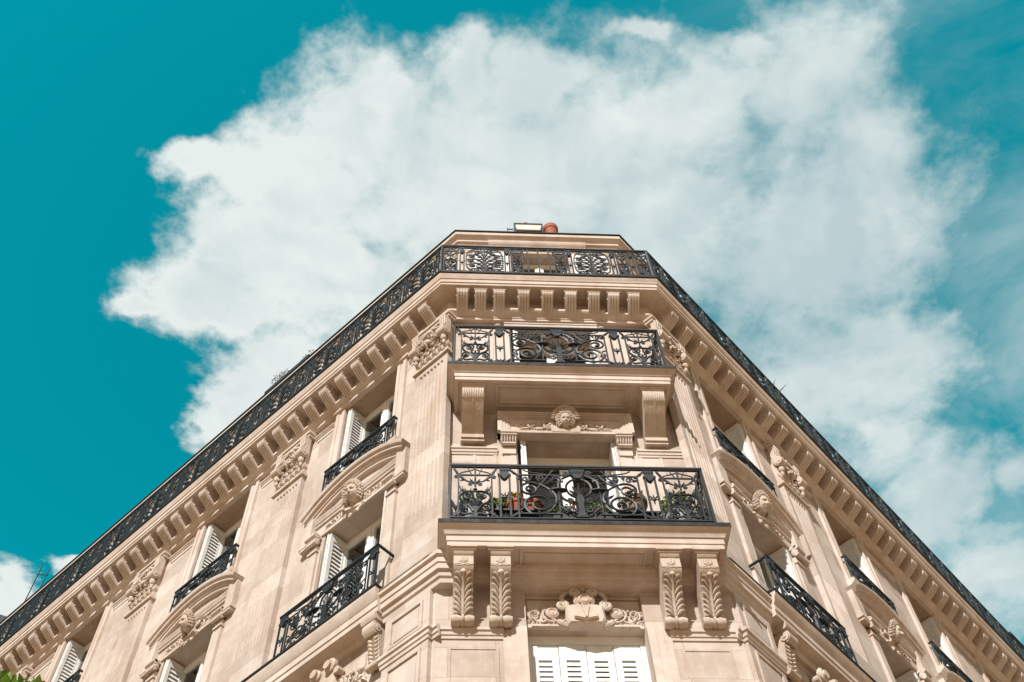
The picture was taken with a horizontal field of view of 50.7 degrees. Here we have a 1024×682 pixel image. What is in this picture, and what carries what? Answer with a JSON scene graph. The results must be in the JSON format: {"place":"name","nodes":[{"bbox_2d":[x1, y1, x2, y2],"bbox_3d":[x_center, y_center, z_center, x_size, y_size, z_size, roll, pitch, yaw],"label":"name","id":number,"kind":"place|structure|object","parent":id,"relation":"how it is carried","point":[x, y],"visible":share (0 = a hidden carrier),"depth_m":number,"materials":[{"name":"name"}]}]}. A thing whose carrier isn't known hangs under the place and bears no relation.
{"place":"outdoors","nodes":[
{"label":"outdoors","id":0,"kind":"place"},
{"bbox_2d":[0,668,44,681],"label":"street tree","id":1,"kind":"object","parent":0,"point":[5,676],"visible":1,"depth_m":9.03,"materials":[{"name":"green plant"}]},
{"bbox_2d":[264,367,288,393],"bbox_3d":[-5.002,0.859,23.339,0.764,0.828,0.226,-39,-65,19],"label":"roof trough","id":2,"kind":"object","parent":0,"point":[278,380],"visible":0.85,"depth_m":23.44,"materials":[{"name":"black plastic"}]},
{"bbox_2d":[286,350,313,374],"bbox_3d":[-4.474,0.497,23.005,0.720,0.590,0.219,-39,-65,19],"label":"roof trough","id":3,"kind":"object","parent":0,"point":[304,358],"visible":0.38,"depth_m":22.86,"materials":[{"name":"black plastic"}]},
{"bbox_2d":[0,0,1023,644],"label":"sky","id":4,"kind":"structure","parent":0,"point":[197,196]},
{"label":"ground","id":5,"kind":"structure","parent":0,"visible":0},
{"bbox_2d":[0,230,1023,681],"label":"apartment building","id":6,"kind":"structure","parent":5,"relation":"on","point":[304,520],"depth_m":16.30,"materials":[{"name":"stone"}]},
{"bbox_2d":[25,564,49,599],"bbox_3d":[-12.302,6.463,27.759,0.857,2.600,0.032,-39,-65,19],"label":"roof aerial","id":7,"kind":"object","parent":6,"relation":"on","point":[45,575],"visible":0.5,"depth_m":28.20,"materials":[{"name":"black paint"}]},
{"bbox_2d":[51,639,91,681],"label":"window","id":8,"kind":"structure","parent":6,"relation":"in","point":[74,655],"depth_m":21.07,"materials":[{"name":"white paint"}]},
{"bbox_2d":[160,632,213,681],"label":"window","id":9,"kind":"structure","parent":6,"relation":"in","point":[173,671],"depth_m":17.09,"materials":[{"name":"white paint"}]},
{"bbox_2d":[187,518,242,593],"bbox_3d":[-4.954,3.798,18.927,1.323,2.340,0.511,-39,-65,19],"label":"window","id":10,"kind":"structure","parent":6,"relation":"in","point":[216,541],"depth_m":19.66,"materials":[{"name":"white paint"}]},
{"bbox_2d":[312,491,385,627],"bbox_3d":[-2.066,3.267,14.885,1.323,2.400,0.511,-39,-65,19],"label":"window","id":11,"kind":"structure","parent":6,"relation":"in","point":[338,554],"depth_m":15.63,"materials":[{"name":"white paint"}]},
{"bbox_2d":[340,394,394,470],"bbox_3d":[-2.213,1.544,17.684,1.323,2.340,0.396,-39,-65,19],"label":"window","id":12,"kind":"structure","parent":6,"relation":"in","point":[367,425],"depth_m":18.44,"materials":[{"name":"white paint"}]},
{"bbox_2d":[455,487,487,516],"bbox_3d":[-0.512,2.122,13.367,0.441,0.899,0.437,1,-59,-3],"label":"potted plant","id":13,"kind":"object","parent":6,"relation":"on","point":[469,509],"visible":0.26,"depth_m":13.22,"materials":[{"name":"green plant"}]},
{"bbox_2d":[489,508,542,516],"bbox_3d":[0.049,2.247,13.132,0.660,0.330,0.260,1,-59,-3],"label":"plant bench","id":14,"kind":"object","parent":6,"relation":"on","point":[504,511],"visible":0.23,"depth_m":13.20,"materials":[{"name":"black plastic"}]},
{"bbox_2d":[487,497,507,508],"bbox_3d":[-0.167,2.068,13.410,0.294,0.346,0.243,17,-61,-12],"label":"potted plant","id":15,"kind":"object","parent":14,"relation":"on","point":[496,503],"visible":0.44,"depth_m":13.39,"materials":[{"name":"green plant"}]},
{"bbox_2d":[506,491,523,508],"bbox_3d":[0.049,2.043,13.458,0.254,0.438,0.244,31,-65,-19],"label":"potted plant","id":16,"kind":"object","parent":14,"relation":"on","point":[514,501],"visible":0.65,"depth_m":13.37,"materials":[{"name":"orange plant"}]},
{"bbox_2d":[524,498,541,508],"bbox_3d":[0.246,2.097,13.440,0.275,0.340,0.273,1,-59,-3],"label":"potted plant","id":17,"kind":"object","parent":14,"relation":"on","point":[530,502],"visible":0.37,"depth_m":13.38,"materials":[{"name":"orange ceramic"}]},
{"bbox_2d":[507,222,543,231],"bbox_3d":[0.418,-2.144,21.619,1.040,0.602,0.350,1,-59,-3],"label":"floodlight","id":18,"kind":"object","parent":6,"relation":"on","point":[529,227],"visible":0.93,"depth_m":21.51,"materials":[{"name":"beige plastic"}]},
{"bbox_2d":[472,252,609,273],"bbox_3d":[0.552,-0.949,20.053,2.580,2.200,0.445,1,-59,-3],"label":"window","id":19,"kind":"structure","parent":6,"relation":"in","point":[533,268],"depth_m":20.75,"materials":[{"name":"white paint"}]},
{"bbox_2d":[543,222,557,232],"bbox_3d":[0.781,-2.128,21.578,0.314,0.492,0.312,1,-59,-3],"label":"flower pot","id":20,"kind":"object","parent":6,"relation":"on","point":[550,227],"visible":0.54,"depth_m":21.60,"materials":[{"name":"ceramic"}]},
{"bbox_2d":[511,330,598,363],"bbox_3d":[0.693,0.590,17.184,1.413,2.170,0.511,1,-59,-3],"label":"window","id":21,"kind":"structure","parent":6,"relation":"in","point":[548,360],"depth_m":17.90,"materials":[{"name":"white paint"}]},
{"bbox_2d":[518,440,624,517],"bbox_3d":[0.802,2.200,14.379,1.413,2.440,0.396,1,-59,-3],"label":"window","id":22,"kind":"structure","parent":6,"relation":"in","point":[613,460],"depth_m":15.06,"materials":[{"name":"white paint"}]},
{"bbox_2d":[548,500,617,518],"bbox_3d":[0.870,2.160,13.233,0.891,0.540,0.287,1,-59,-3],"label":"planter box","id":23,"kind":"object","parent":6,"relation":"on","point":[566,514],"visible":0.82,"depth_m":13.16,"materials":[{"name":"black plastic"}]},
{"bbox_2d":[528,636,651,681],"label":"window","id":24,"kind":"structure","parent":6,"relation":"in","point":[588,653],"depth_m":12.11,"materials":[{"name":"white paint"}]},
{"bbox_2d":[616,510,660,518],"bbox_3d":[1.556,2.283,13.211,0.560,0.330,0.260,1,-59,-3],"label":"plant bench","id":25,"kind":"object","parent":6,"relation":"on","point":[656,513],"visible":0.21,"depth_m":13.28,"materials":[{"name":"black plastic"}]},
{"bbox_2d":[620,489,647,510],"bbox_3d":[1.546,2.067,13.553,0.355,0.479,0.330,1,-59,-3],"label":"potted plant","id":26,"kind":"object","parent":25,"relation":"on","point":[635,498],"visible":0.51,"depth_m":13.47,"materials":[{"name":"green plant"}]},
{"bbox_2d":[659,489,699,519],"bbox_3d":[2.098,2.196,13.484,0.453,0.852,0.437,1,-59,-3],"label":"potted plant","id":27,"kind":"object","parent":6,"relation":"on","point":[666,511],"visible":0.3,"depth_m":13.48,"materials":[{"name":"green plant"}]},
{"bbox_2d":[713,422,754,464],"bbox_3d":[3.476,1.813,18.063,0.511,2.340,1.323,-39,-65,19],"label":"window","id":28,"kind":"structure","parent":6,"relation":"in","point":[735,434],"depth_m":18.91,"materials":[{"name":"white paint"}]},
{"bbox_2d":[760,378,784,395],"bbox_3d":[4.877,1.215,20.717,0.822,1.095,0.967,24,-63,-16],"label":"spiky plant","id":29,"kind":"object","parent":6,"relation":"on","point":[772,387],"visible":0.02,"depth_m":20.71,"materials":[{"name":"green plant"}]},
{"bbox_2d":[740,509,812,621],"bbox_3d":[3.627,3.466,15.222,0.396,2.400,1.323,-39,-65,19],"label":"window","id":30,"kind":"structure","parent":6,"relation":"in","point":[781,557],"depth_m":16.12,"materials":[{"name":"white paint"}]},
{"bbox_2d":[839,538,873,582],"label":"window","id":31,"kind":"structure","parent":6,"relation":"in","point":[849,548],"depth_m":20.38,"materials":[{"name":"white paint"}]},
{"bbox_2d":[894,670,918,681],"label":"window","id":32,"kind":"structure","parent":6,"relation":"in","point":[910,676],"depth_m":17.85,"materials":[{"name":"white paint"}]},
{"bbox_2d":[921,617,954,665],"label":"window","id":33,"kind":"structure","parent":6,"relation":"in","point":[928,625],"depth_m":21.51,"materials":[{"name":"white paint"}]}
]}

